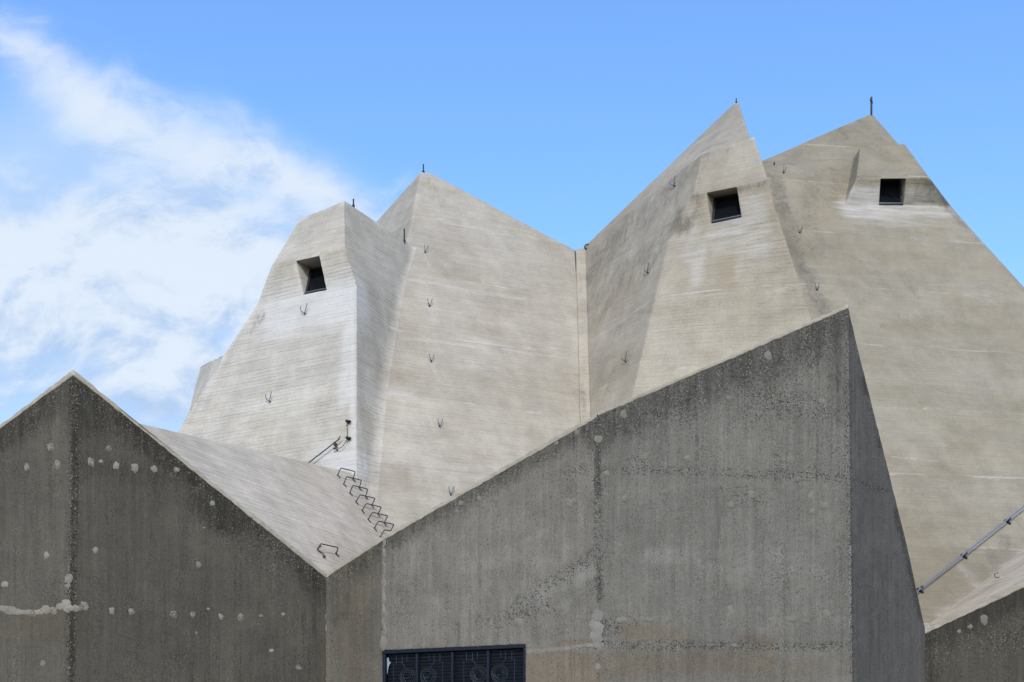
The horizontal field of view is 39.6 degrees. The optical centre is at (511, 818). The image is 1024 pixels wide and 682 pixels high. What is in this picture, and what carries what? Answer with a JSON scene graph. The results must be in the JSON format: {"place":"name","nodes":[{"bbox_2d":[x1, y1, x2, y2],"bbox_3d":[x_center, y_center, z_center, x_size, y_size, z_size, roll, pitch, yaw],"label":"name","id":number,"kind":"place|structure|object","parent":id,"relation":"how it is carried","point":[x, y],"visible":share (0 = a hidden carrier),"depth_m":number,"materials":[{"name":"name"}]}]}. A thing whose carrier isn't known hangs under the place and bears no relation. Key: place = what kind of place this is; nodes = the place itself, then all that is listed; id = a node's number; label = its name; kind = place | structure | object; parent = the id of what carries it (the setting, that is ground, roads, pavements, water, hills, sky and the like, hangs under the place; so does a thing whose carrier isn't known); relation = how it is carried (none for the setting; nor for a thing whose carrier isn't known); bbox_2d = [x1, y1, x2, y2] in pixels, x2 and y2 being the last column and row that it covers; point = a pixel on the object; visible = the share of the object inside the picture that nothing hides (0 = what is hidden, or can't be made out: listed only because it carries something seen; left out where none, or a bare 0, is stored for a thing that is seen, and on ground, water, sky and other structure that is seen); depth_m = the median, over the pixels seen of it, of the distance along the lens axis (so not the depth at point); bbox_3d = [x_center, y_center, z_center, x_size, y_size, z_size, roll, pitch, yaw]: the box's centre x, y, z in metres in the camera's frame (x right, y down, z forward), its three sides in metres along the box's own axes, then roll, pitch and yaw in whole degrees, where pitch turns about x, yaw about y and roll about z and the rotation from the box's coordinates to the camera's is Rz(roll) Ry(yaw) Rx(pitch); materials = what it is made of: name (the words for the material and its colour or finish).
{"place":"outdoors","nodes":[
{"label":"outdoors","id":0,"kind":"place"},
{"bbox_2d":[0,0,1023,431],"label":"sky","id":1,"kind":"structure","parent":0,"point":[158,158],"materials":[{"name":"blue"}]},
{"label":"ground","id":2,"kind":"structure","parent":0,"visible":0},
{"bbox_2d":[0,305,1023,681],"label":"annex building","id":3,"kind":"structure","parent":2,"relation":"on","point":[734,517],"depth_m":23.75,"materials":[{"name":"concrete"}]},
{"bbox_2d":[316,543,338,556],"bbox_3d":[-3.355,-4.894,25.899,0.106,0.229,0.784,0,0,20],"label":"step iron","id":4,"kind":"object","parent":3,"relation":"attached to","point":[331,546],"visible":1,"depth_m":25.94,"materials":[{"name":"grey metal"}]},
{"bbox_2d":[337,468,355,481],"bbox_3d":[-3.586,-7.450,30.806,0.124,0.306,0.809,0,0,19],"label":"step iron","id":5,"kind":"object","parent":3,"relation":"attached to","point":[346,469],"visible":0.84,"depth_m":30.67,"materials":[{"name":"grey metal"}]},
{"bbox_2d":[343,476,361,489],"bbox_3d":[-3.441,-7.234,30.692,0.119,0.335,0.934,0,0,16],"label":"step iron","id":6,"kind":"object","parent":3,"relation":"attached to","point":[352,478],"visible":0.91,"depth_m":30.55,"materials":[{"name":"grey metal"}]},
{"bbox_2d":[349,485,367,498],"bbox_3d":[-3.295,-7.020,30.586,0.121,0.356,1.046,0,0,13],"label":"step iron","id":7,"kind":"object","parent":3,"relation":"attached to","point":[359,487],"visible":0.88,"depth_m":30.43,"materials":[{"name":"grey metal"}]},
{"bbox_2d":[355,494,374,507],"bbox_3d":[-3.145,-6.809,30.523,0.142,0.353,1.056,0,0,13],"label":"step iron","id":8,"kind":"object","parent":3,"relation":"attached to","point":[365,496],"visible":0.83,"depth_m":30.33,"materials":[{"name":"grey metal"}]},
{"bbox_2d":[361,503,381,516],"bbox_3d":[-3.008,-6.611,30.477,0.143,0.347,1.051,0,0,14],"label":"step iron","id":9,"kind":"object","parent":3,"relation":"attached to","point":[372,505],"visible":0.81,"depth_m":30.29,"materials":[{"name":"grey metal"}]},
{"bbox_2d":[367,512,387,524],"bbox_3d":[-2.872,-6.416,30.444,0.144,0.343,1.055,0,0,14],"label":"step iron","id":10,"kind":"object","parent":3,"relation":"attached to","point":[379,514],"visible":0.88,"depth_m":30.24,"materials":[{"name":"grey metal"}]},
{"bbox_2d":[373,521,393,530],"bbox_3d":[-2.736,-6.219,30.391,0.142,0.342,1.065,0,0,14],"label":"step iron","id":11,"kind":"object","parent":3,"relation":"attached to","point":[383,522],"visible":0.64,"depth_m":30.14,"materials":[{"name":"grey metal"}]},
{"bbox_2d":[382,644,525,681],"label":"window","id":12,"kind":"structure","parent":3,"relation":"in","point":[498,663],"depth_m":24.41,"materials":[{"name":"black glass"}]},
{"bbox_2d":[178,103,1023,626],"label":"church","id":13,"kind":"structure","parent":2,"relation":"on","point":[522,335],"depth_m":34.50,"materials":[{"name":"concrete"}]},
{"bbox_2d":[308,420,351,462],"bbox_3d":[-4.154,-8.457,32.043,1.222,1.005,0.247,0,0,17],"label":"conduit","id":14,"kind":"object","parent":13,"relation":"attached to","point":[346,437],"visible":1,"depth_m":31.92,"materials":[{"name":"metal"}]},
{"bbox_2d":[870,97,872,114],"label":"cross","id":15,"kind":"object","parent":13,"relation":"on","point":[871,102],"visible":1,"depth_m":41.97,"materials":[{"name":"metal"}]},
{"bbox_2d":[916,506,1023,593],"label":"pipe rail","id":16,"kind":"object","parent":13,"relation":"attached to","point":[1007,520],"visible":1,"depth_m":31.19,"materials":[{"name":"metal"}]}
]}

